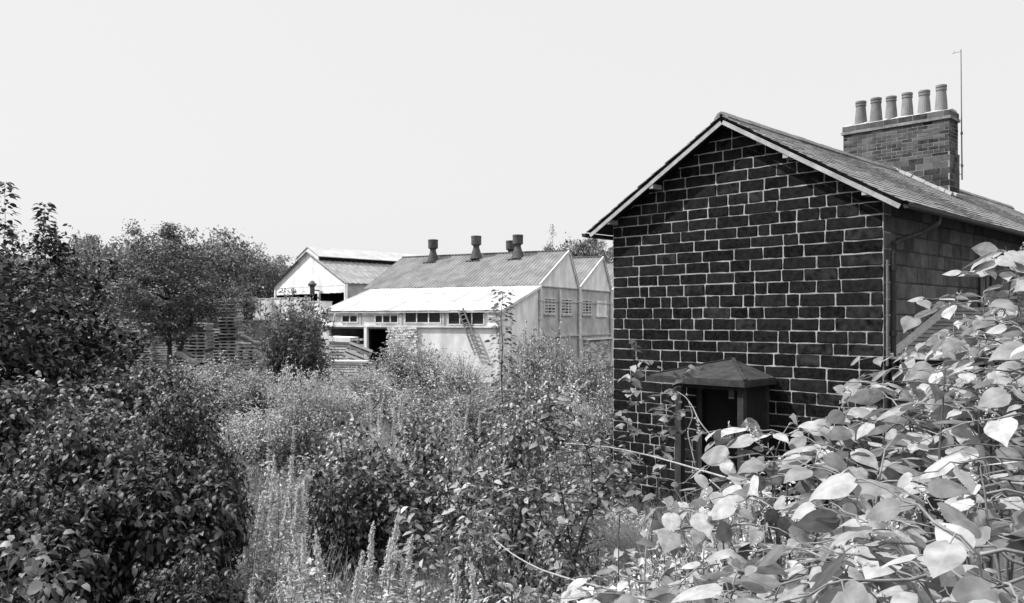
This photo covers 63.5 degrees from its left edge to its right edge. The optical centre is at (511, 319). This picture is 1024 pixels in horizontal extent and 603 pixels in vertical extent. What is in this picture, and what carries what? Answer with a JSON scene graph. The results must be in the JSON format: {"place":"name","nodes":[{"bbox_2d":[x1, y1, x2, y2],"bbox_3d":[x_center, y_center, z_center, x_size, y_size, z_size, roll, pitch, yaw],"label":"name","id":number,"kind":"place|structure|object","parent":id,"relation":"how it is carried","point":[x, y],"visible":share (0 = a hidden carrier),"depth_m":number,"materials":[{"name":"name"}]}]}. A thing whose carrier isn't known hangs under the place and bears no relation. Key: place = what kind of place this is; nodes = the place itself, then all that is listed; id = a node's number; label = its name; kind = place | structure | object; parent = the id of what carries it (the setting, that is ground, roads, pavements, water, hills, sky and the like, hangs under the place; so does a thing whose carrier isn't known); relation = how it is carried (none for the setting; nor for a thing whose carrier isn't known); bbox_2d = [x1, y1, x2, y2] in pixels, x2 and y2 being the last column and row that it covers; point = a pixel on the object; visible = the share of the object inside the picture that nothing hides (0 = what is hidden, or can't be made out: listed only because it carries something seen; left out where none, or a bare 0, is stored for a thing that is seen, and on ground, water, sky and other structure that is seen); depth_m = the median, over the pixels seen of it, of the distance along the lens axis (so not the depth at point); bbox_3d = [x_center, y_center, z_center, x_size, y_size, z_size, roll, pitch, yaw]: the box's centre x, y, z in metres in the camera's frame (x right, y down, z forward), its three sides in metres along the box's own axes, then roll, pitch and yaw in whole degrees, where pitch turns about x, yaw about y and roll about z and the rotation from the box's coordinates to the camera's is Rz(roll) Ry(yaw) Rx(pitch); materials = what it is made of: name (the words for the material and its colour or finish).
{"place":"outdoors","nodes":[
{"label":"outdoors","id":0,"kind":"place"},
{"bbox_2d":[212,482,797,602],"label":"grass","id":1,"kind":"structure","parent":0,"point":[694,558],"depth_m":11.37,"materials":[{"name":"plant"}]},
{"bbox_2d":[0,0,1023,298],"label":"sky","id":2,"kind":"structure","parent":0,"point":[391,126],"materials":[{"name":"white"}]},
{"bbox_2d":[17,327,1023,602],"bbox_3d":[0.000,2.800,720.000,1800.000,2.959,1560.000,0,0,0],"label":"ground","id":3,"kind":"structure","parent":0,"point":[1001,557],"depth_m":21.06,"materials":[{"name":"soil"}]},
{"bbox_2d":[0,181,21,381],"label":"sycamore sapling","id":4,"kind":"object","parent":3,"relation":"on","point":[10,187],"visible":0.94,"depth_m":19.06,"materials":[{"name":"grey plant"}]},
{"bbox_2d":[0,229,50,326],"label":"tree","id":5,"kind":"object","parent":3,"relation":"on","point":[17,260],"visible":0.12,"depth_m":68.73,"materials":[{"name":"grey plant"}]},
{"bbox_2d":[27,202,61,377],"bbox_3d":[-11.878,0.610,21.026,0.819,7.178,0.766,0,0,-27],"label":"sycamore sapling","id":6,"kind":"object","parent":3,"relation":"on","point":[52,206],"visible":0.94,"depth_m":20.98,"materials":[{"name":"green plant"}]},
{"bbox_2d":[0,245,96,417],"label":"sycamore tree","id":7,"kind":"object","parent":3,"relation":"on","point":[15,354],"visible":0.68,"depth_m":19.00,"materials":[{"name":"black plant"}]},
{"bbox_2d":[0,522,101,602],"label":"knotweed bush","id":8,"kind":"object","parent":3,"relation":"on","point":[31,588],"visible":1,"depth_m":5.60,"materials":[{"name":"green plant"}]},
{"bbox_2d":[0,364,113,527],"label":"knotweed bush","id":9,"kind":"object","parent":3,"relation":"on","point":[20,417],"visible":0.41,"depth_m":15.15,"materials":[{"name":"plant"}]},
{"bbox_2d":[0,447,122,602],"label":"knotweed bush","id":10,"kind":"object","parent":3,"relation":"on","point":[19,510],"visible":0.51,"depth_m":9.11,"materials":[{"name":"grey plant"}]},
{"bbox_2d":[0,213,135,410],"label":"sycamore tree","id":11,"kind":"object","parent":3,"relation":"on","point":[58,258],"visible":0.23,"depth_m":21.65,"materials":[{"name":"black plant"}]},
{"bbox_2d":[23,236,114,324],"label":"tree","id":12,"kind":"object","parent":3,"relation":"on","point":[86,264],"visible":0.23,"depth_m":64.87,"materials":[{"name":"grey plant"}]},
{"bbox_2d":[9,340,137,411],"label":"knotweed bush","id":13,"kind":"object","parent":3,"relation":"on","point":[86,372],"visible":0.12,"depth_m":20.71,"materials":[{"name":"plant"}]},
{"bbox_2d":[0,386,174,522],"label":"knotweed bush","id":14,"kind":"object","parent":3,"relation":"on","point":[71,447],"visible":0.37,"depth_m":13.58,"materials":[{"name":"plant"}]},
{"bbox_2d":[15,257,174,400],"bbox_3d":[-11.665,1.373,23.062,4.782,6.303,4.379,0,0,8],"label":"sycamore tree","id":15,"kind":"object","parent":3,"relation":"on","point":[123,336],"visible":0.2,"depth_m":23.04,"materials":[{"name":"black plant"}]},
{"bbox_2d":[66,227,126,291],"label":"tree","id":16,"kind":"object","parent":3,"relation":"on","point":[94,241],"visible":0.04,"depth_m":71.68,"materials":[{"name":"grey plant"}]},
{"bbox_2d":[100,218,161,302],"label":"tree","id":17,"kind":"object","parent":3,"relation":"on","point":[116,244],"visible":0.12,"depth_m":76.86,"materials":[{"name":"grey plant"}]},
{"bbox_2d":[57,359,228,456],"bbox_3d":[-8.492,2.537,18.535,3.602,3.352,3.525,0,0,-39],"label":"knotweed bush","id":18,"kind":"object","parent":3,"relation":"on","point":[122,394],"visible":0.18,"depth_m":18.08,"materials":[{"name":"plant"}]},
{"bbox_2d":[39,425,247,602],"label":"knotweed bush","id":19,"kind":"object","parent":3,"relation":"on","point":[147,514],"visible":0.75,"depth_m":9.80,"materials":[{"name":"black plant"}]},
{"bbox_2d":[125,355,205,413],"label":"knotweed bush","id":20,"kind":"object","parent":3,"relation":"on","point":[169,371],"visible":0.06,"depth_m":26.02,"materials":[{"name":"plant"}]},
{"bbox_2d":[77,221,271,367],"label":"forked tree","id":21,"kind":"object","parent":3,"relation":"on","point":[186,307],"visible":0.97,"depth_m":44.17,"materials":[{"name":"grey plant"}]},
{"bbox_2d":[124,370,228,458],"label":"knotweed bush","id":22,"kind":"object","parent":3,"relation":"on","point":[162,410],"visible":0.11,"depth_m":16.81,"materials":[{"name":"plant"}]},
{"bbox_2d":[137,387,231,492],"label":"knotweed bush","id":23,"kind":"object","parent":3,"relation":"on","point":[185,436],"visible":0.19,"depth_m":14.79,"materials":[{"name":"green plant"}]},
{"bbox_2d":[119,529,270,602],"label":"knotweed bush","id":24,"kind":"object","parent":3,"relation":"on","point":[203,587],"visible":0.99,"depth_m":7.96,"materials":[{"name":"grey plant"}]},
{"bbox_2d":[174,358,231,407],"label":"fine shrub","id":25,"kind":"object","parent":3,"relation":"on","point":[198,382],"visible":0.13,"depth_m":34.05,"materials":[{"name":"grey plant"}]},
{"bbox_2d":[151,225,268,336],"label":"tree","id":26,"kind":"object","parent":3,"relation":"on","point":[235,267],"visible":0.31,"depth_m":61.32,"materials":[{"name":"grey plant"}]},
{"bbox_2d":[185,428,253,586],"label":"knotweed bush","id":27,"kind":"object","parent":3,"relation":"on","point":[237,539],"visible":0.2,"depth_m":11.53,"materials":[{"name":"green plant"}]},
{"bbox_2d":[185,350,273,406],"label":"fine shrub","id":28,"kind":"object","parent":3,"relation":"on","point":[225,375],"visible":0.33,"depth_m":36.56,"materials":[{"name":"grey plant"}]},
{"bbox_2d":[205,362,283,422],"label":"fine shrub","id":29,"kind":"object","parent":3,"relation":"on","point":[244,397],"visible":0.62,"depth_m":32.54,"materials":[{"name":"grey plant"}]},
{"bbox_2d":[219,242,273,319],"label":"tree","id":30,"kind":"object","parent":3,"relation":"on","point":[257,274],"visible":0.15,"depth_m":89.45,"materials":[{"name":"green plant"}]},
{"bbox_2d":[215,400,309,474],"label":"fine shrub","id":31,"kind":"object","parent":3,"relation":"on","point":[253,440],"visible":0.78,"depth_m":22.76,"materials":[{"name":"grey plant"}]},
{"bbox_2d":[244,242,283,319],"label":"tree","id":32,"kind":"object","parent":3,"relation":"on","point":[273,271],"visible":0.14,"depth_m":94.30,"materials":[{"name":"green plant"}]},
{"bbox_2d":[269,487,291,602],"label":"willowherb plant","id":33,"kind":"object","parent":3,"relation":"on","point":[285,520],"visible":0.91,"depth_m":10.62,"materials":[{"name":"grey plant"}]},
{"bbox_2d":[283,456,295,602],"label":"willowherb plant","id":34,"kind":"object","parent":3,"relation":"on","point":[292,501],"visible":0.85,"depth_m":10.57,"materials":[{"name":"grey plant"}]},
{"bbox_2d":[257,356,323,427],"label":"fine shrub","id":35,"kind":"object","parent":3,"relation":"on","point":[287,389],"visible":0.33,"depth_m":26.85,"materials":[{"name":"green plant"}]},
{"bbox_2d":[246,288,340,397],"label":"willow bush","id":36,"kind":"object","parent":3,"relation":"on","point":[297,345],"visible":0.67,"depth_m":39.46,"materials":[{"name":"grey plant"}]},
{"bbox_2d":[254,383,345,467],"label":"fine shrub","id":37,"kind":"object","parent":3,"relation":"on","point":[309,434],"visible":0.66,"depth_m":23.76,"materials":[{"name":"grey plant"}]},
{"bbox_2d":[289,518,313,602],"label":"willowherb plant","id":38,"kind":"object","parent":3,"relation":"on","point":[300,574],"visible":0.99,"depth_m":7.54,"materials":[{"name":"grey plant"}]},
{"bbox_2d":[312,529,327,602],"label":"willowherb plant","id":39,"kind":"object","parent":3,"relation":"on","point":[320,567],"visible":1,"depth_m":8.62,"materials":[{"name":"grey plant"}]},
{"bbox_2d":[291,365,354,440],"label":"fine shrub","id":40,"kind":"object","parent":3,"relation":"on","point":[324,401],"visible":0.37,"depth_m":27.87,"materials":[{"name":"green plant"}]},
{"bbox_2d":[293,453,375,591],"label":"bramble bush","id":41,"kind":"object","parent":3,"relation":"on","point":[321,517],"visible":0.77,"depth_m":12.27,"materials":[{"name":"plant"}]},
{"bbox_2d":[306,385,379,437],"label":"fine shrub","id":42,"kind":"object","parent":3,"relation":"on","point":[349,406],"visible":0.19,"depth_m":28.76,"materials":[{"name":"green plant"}]},
{"bbox_2d":[323,338,365,374],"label":"timber stack","id":43,"kind":"object","parent":3,"relation":"on","point":[341,350],"visible":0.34,"depth_m":53.59,"materials":[{"name":"grey wood"}]},
{"bbox_2d":[294,406,396,522],"bbox_3d":[-3.140,3.016,15.373,1.946,2.842,2.236,0,0,13],"label":"bramble bush","id":44,"kind":"object","parent":3,"relation":"on","point":[355,453],"visible":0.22,"depth_m":15.37,"materials":[{"name":"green plant"}]},
{"bbox_2d":[271,247,423,336],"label":"timber shed","id":45,"kind":"structure","parent":3,"relation":"on","point":[335,276],"depth_m":76.50,"materials":[{"name":"wood"}]},
{"bbox_2d":[340,341,372,370],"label":"pallet","id":46,"kind":"object","parent":3,"relation":"on","point":[359,349],"visible":0.62,"depth_m":51.48,"materials":[{"name":"grey wood"}]},
{"bbox_2d":[359,521,376,602],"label":"willowherb plant","id":47,"kind":"object","parent":3,"relation":"on","point":[370,561],"visible":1,"depth_m":8.48,"materials":[{"name":"grey plant"}]},
{"bbox_2d":[338,364,398,396],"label":"fine shrub","id":48,"kind":"object","parent":3,"relation":"on","point":[359,377],"visible":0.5,"depth_m":41.69,"materials":[{"name":"grey plant"}]},
{"bbox_2d":[326,374,424,434],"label":"fine shrub","id":49,"kind":"object","parent":3,"relation":"on","point":[376,393],"visible":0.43,"depth_m":29.69,"materials":[{"name":"grey plant"}]},
{"bbox_2d":[320,433,452,583],"bbox_3d":[-2.190,3.006,13.112,2.621,2.426,2.214,0,0,15],"label":"bramble bush","id":50,"kind":"object","parent":3,"relation":"on","point":[385,492],"visible":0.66,"depth_m":12.75,"materials":[{"name":"plant"}]},
{"bbox_2d":[382,507,401,602],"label":"willowherb plant","id":51,"kind":"object","parent":3,"relation":"on","point":[392,560],"visible":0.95,"depth_m":7.97,"materials":[{"name":"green plant"}]},
{"bbox_2d":[367,333,422,390],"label":"fine shrub","id":52,"kind":"object","parent":3,"relation":"on","point":[392,356],"visible":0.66,"depth_m":46.52,"materials":[{"name":"grey plant"}]},
{"bbox_2d":[215,387,624,602],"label":"tall grass","id":53,"kind":"structure","parent":3,"relation":"on","point":[257,480],"depth_m":16.92,"materials":[{"name":"plant"}]},
{"bbox_2d":[379,399,463,524],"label":"bramble bush","id":54,"kind":"object","parent":3,"relation":"on","point":[428,450],"visible":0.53,"depth_m":15.78,"materials":[{"name":"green plant"}]},
{"bbox_2d":[379,370,467,445],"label":"fine shrub","id":55,"kind":"object","parent":3,"relation":"on","point":[426,403],"visible":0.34,"depth_m":27.63,"materials":[{"name":"grey plant"}]},
{"bbox_2d":[389,477,465,602],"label":"apple sapling","id":56,"kind":"object","parent":3,"relation":"on","point":[419,582],"visible":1,"depth_m":6.49,"materials":[{"name":"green plant"}]},
{"bbox_2d":[389,339,466,396],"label":"fine shrub","id":57,"kind":"object","parent":3,"relation":"on","point":[427,359],"visible":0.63,"depth_m":41.61,"materials":[{"name":"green plant"}]},
{"bbox_2d":[424,349,497,402],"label":"fine shrub","id":58,"kind":"object","parent":3,"relation":"on","point":[453,376],"visible":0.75,"depth_m":39.52,"materials":[{"name":"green plant"}]},
{"bbox_2d":[414,380,514,458],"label":"fine shrub","id":59,"kind":"object","parent":3,"relation":"on","point":[473,415],"visible":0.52,"depth_m":24.78,"materials":[{"name":"grey plant"}]},
{"bbox_2d":[319,234,612,382],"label":"factory building","id":60,"kind":"structure","parent":3,"relation":"on","point":[554,288],"depth_m":63.09,"materials":[{"name":"white metal"}]},
{"bbox_2d":[404,310,441,322],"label":"window","id":61,"kind":"structure","parent":60,"relation":"in","point":[408,317],"depth_m":57.75,"materials":[{"name":"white glass"}]},
{"bbox_2d":[447,310,484,324],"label":"window","id":62,"kind":"structure","parent":60,"relation":"in","point":[452,318],"depth_m":56.08,"materials":[{"name":"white glass"}]},
{"bbox_2d":[428,425,505,563],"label":"bramble bush","id":63,"kind":"object","parent":3,"relation":"on","point":[460,502],"visible":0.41,"depth_m":13.83,"materials":[{"name":"grey plant"}]},
{"bbox_2d":[436,466,505,602],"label":"apple sapling","id":64,"kind":"object","parent":3,"relation":"on","point":[484,523],"visible":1,"depth_m":6.18,"materials":[{"name":"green plant"}]},
{"bbox_2d":[437,497,520,602],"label":"bramble bush","id":65,"kind":"object","parent":3,"relation":"on","point":[475,553],"visible":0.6,"depth_m":9.40,"materials":[{"name":"grey plant"}]},
{"bbox_2d":[482,289,522,454],"bbox_3d":[-0.194,1.731,18.017,0.967,4.798,0.916,0,0,0],"label":"ash sapling","id":66,"kind":"object","parent":3,"relation":"on","point":[495,306],"visible":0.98,"depth_m":17.96,"materials":[{"name":"grey plant"}]},
{"bbox_2d":[477,349,540,440],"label":"fine shrub","id":67,"kind":"object","parent":3,"relation":"on","point":[521,389],"visible":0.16,"depth_m":25.78,"materials":[{"name":"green plant"}]},
{"bbox_2d":[205,360,817,602],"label":"weed stalks","id":68,"kind":"object","parent":3,"relation":"on","point":[445,533],"visible":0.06,"depth_m":10.25,"materials":[{"name":"plant"}]},
{"bbox_2d":[475,468,549,602],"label":"apple sapling","id":69,"kind":"object","parent":3,"relation":"on","point":[489,537],"visible":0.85,"depth_m":6.36,"materials":[{"name":"grey plant"}]},
{"bbox_2d":[201,355,825,602],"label":"undergrowth","id":70,"kind":"object","parent":3,"relation":"on","point":[668,578],"visible":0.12,"depth_m":10.46,"materials":[{"name":"grey plant"}]},
{"bbox_2d":[474,384,555,540],"bbox_3d":[0.005,2.781,15.021,1.671,3.218,2.044,0,0,-20],"label":"bramble bush","id":71,"kind":"object","parent":3,"relation":"on","point":[514,441],"visible":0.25,"depth_m":14.82,"materials":[{"name":"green plant"}]},
{"bbox_2d":[482,436,559,601],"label":"bramble bush","id":72,"kind":"object","parent":3,"relation":"on","point":[516,531],"visible":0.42,"depth_m":11.32,"materials":[{"name":"plant"}]},
{"bbox_2d":[492,320,573,412],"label":"fine shrub","id":73,"kind":"object","parent":3,"relation":"on","point":[531,352],"visible":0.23,"depth_m":32.69,"materials":[{"name":"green plant"}]},
{"bbox_2d":[485,368,600,490],"bbox_3d":[0.731,2.776,18.879,2.824,3.322,2.457,0,0,41],"label":"bramble bush","id":74,"kind":"object","parent":3,"relation":"on","point":[545,423],"visible":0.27,"depth_m":18.82,"materials":[{"name":"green plant"}]},
{"bbox_2d":[521,321,594,410],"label":"fine shrub","id":75,"kind":"object","parent":3,"relation":"on","point":[557,367],"visible":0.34,"depth_m":30.74,"materials":[{"name":"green plant"}]},
{"bbox_2d":[507,378,612,463],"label":"fine shrub","id":76,"kind":"object","parent":3,"relation":"on","point":[589,431],"visible":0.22,"depth_m":21.77,"materials":[{"name":"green plant"}]},
{"bbox_2d":[516,461,616,602],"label":"bramble bush","id":77,"kind":"object","parent":3,"relation":"on","point":[573,516],"visible":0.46,"depth_m":10.38,"materials":[{"name":"grey plant"}]},
{"bbox_2d":[547,343,612,430],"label":"fine shrub","id":78,"kind":"object","parent":3,"relation":"on","point":[591,378],"visible":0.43,"depth_m":27.81,"materials":[{"name":"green plant"}]},
{"bbox_2d":[508,393,655,602],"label":"apple sapling","id":79,"kind":"object","parent":3,"relation":"on","point":[576,557],"visible":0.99,"depth_m":5.59,"materials":[{"name":"grey plant"}]},
{"bbox_2d":[556,232,612,261],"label":"tree","id":80,"kind":"object","parent":3,"relation":"on","point":[588,247],"visible":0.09,"depth_m":103.95,"materials":[{"name":"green plant"}]},
{"bbox_2d":[537,427,641,510],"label":"fine shrub","id":81,"kind":"object","parent":3,"relation":"on","point":[581,472],"visible":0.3,"depth_m":16.84,"materials":[{"name":"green plant"}]},
{"bbox_2d":[571,376,612,464],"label":"fine shrub","id":82,"kind":"object","parent":3,"relation":"on","point":[607,412],"visible":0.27,"depth_m":23.78,"materials":[{"name":"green plant"}]},
{"bbox_2d":[598,337,663,581],"bbox_3d":[0.943,1.434,6.752,0.505,2.592,0.446,0,0,35],"label":"apple sapling","id":83,"kind":"object","parent":3,"relation":"on","point":[636,374],"visible":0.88,"depth_m":6.78,"materials":[{"name":"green plant"}]},
{"bbox_2d":[590,508,689,581],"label":"grass tuft","id":84,"kind":"object","parent":3,"relation":"on","point":[630,543],"visible":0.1,"depth_m":11.61,"materials":[{"name":"plant"}]},
{"bbox_2d":[560,568,723,602],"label":"knotweed plant","id":85,"kind":"object","parent":3,"relation":"on","point":[574,586],"visible":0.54,"depth_m":2.80,"materials":[{"name":"grey plant"}]},
{"bbox_2d":[631,364,707,553],"bbox_3d":[1.152,1.329,6.245,0.512,2.019,0.457,0,0,38],"label":"apple sapling","id":86,"kind":"object","parent":3,"relation":"on","point":[672,430],"visible":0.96,"depth_m":6.19,"materials":[{"name":"grey plant"}]},
{"bbox_2d":[557,536,891,602],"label":"knotweed plant","id":87,"kind":"object","parent":3,"relation":"on","point":[760,580],"visible":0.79,"depth_m":2.28,"materials":[{"name":"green plant"}]},
{"bbox_2d":[639,485,859,602],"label":"knotweed plant","id":88,"kind":"object","parent":3,"relation":"on","point":[703,522],"visible":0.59,"depth_m":2.83,"materials":[{"name":"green plant"}]},
{"bbox_2d":[671,413,891,591],"bbox_3d":[1.049,0.919,3.268,0.778,1.060,0.825,0,0,-40],"label":"knotweed plant","id":89,"kind":"object","parent":3,"relation":"on","point":[751,483],"visible":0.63,"depth_m":3.24,"materials":[{"name":"grey plant"}]},
{"bbox_2d":[582,84,1023,521],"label":"stone cottage","id":90,"kind":"structure","parent":3,"relation":"on","point":[767,277],"depth_m":17.35,"materials":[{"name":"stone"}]},
{"bbox_2d":[704,491,1023,602],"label":"knotweed plant","id":91,"kind":"object","parent":3,"relation":"on","point":[813,519],"visible":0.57,"depth_m":1.98,"materials":[{"name":"grey plant"}]},
{"bbox_2d":[737,428,993,592],"bbox_3d":[1.027,0.884,2.384,0.635,1.056,0.797,0,0,0],"label":"knotweed plant","id":92,"kind":"object","parent":3,"relation":"on","point":[941,488],"visible":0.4,"depth_m":2.42,"materials":[{"name":"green plant"}]},
{"bbox_2d":[780,379,959,556],"bbox_3d":[1.456,0.852,3.421,0.778,1.169,0.919,0,0,0],"label":"knotweed plant","id":93,"kind":"object","parent":3,"relation":"on","point":[819,427],"visible":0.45,"depth_m":3.31,"materials":[{"name":"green plant"}]},
{"bbox_2d":[757,472,1023,602],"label":"knotweed plant","id":94,"kind":"object","parent":3,"relation":"on","point":[952,545],"visible":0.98,"depth_m":1.44,"materials":[{"name":"grey plant"}]},
{"bbox_2d":[811,361,1022,565],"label":"knotweed plant","id":95,"kind":"object","parent":3,"relation":"on","point":[927,428],"visible":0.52,"depth_m":3.27,"materials":[{"name":"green plant"}]},
{"bbox_2d":[851,290,1022,564],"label":"knotweed plant","id":96,"kind":"object","parent":3,"relation":"on","point":[921,388],"visible":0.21,"depth_m":4.01,"materials":[{"name":"grey plant"}]},
{"bbox_2d":[861,374,1023,581],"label":"knotweed plant","id":97,"kind":"object","parent":3,"relation":"on","point":[995,395],"visible":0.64,"depth_m":2.75,"materials":[{"name":"grey plant"}]},
{"bbox_2d":[864,453,1023,602],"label":"knotweed plant","id":98,"kind":"object","parent":3,"relation":"on","point":[1012,537],"visible":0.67,"depth_m":1.75,"materials":[{"name":"grey plant"}]},
{"bbox_2d":[889,305,1023,527],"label":"outhouse","id":99,"kind":"structure","parent":3,"relation":"on","point":[936,322],"depth_m":15.51,"materials":[{"name":"grey stone"}]},
{"bbox_2d":[893,300,1023,570],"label":"knotweed plant","id":100,"kind":"object","parent":3,"relation":"on","point":[1008,372],"visible":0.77,"depth_m":3.02,"materials":[{"name":"grey plant"}]},
{"bbox_2d":[900,242,1023,584],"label":"knotweed plant","id":101,"kind":"object","parent":3,"relation":"on","point":[990,252],"visible":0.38,"depth_m":3.40,"materials":[{"name":"grey plant"}]},
{"bbox_2d":[906,386,1023,514],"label":"knotweed plant","id":102,"kind":"object","parent":3,"relation":"on","point":[1003,429],"visible":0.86,"depth_m":2.19,"materials":[{"name":"grey plant"}]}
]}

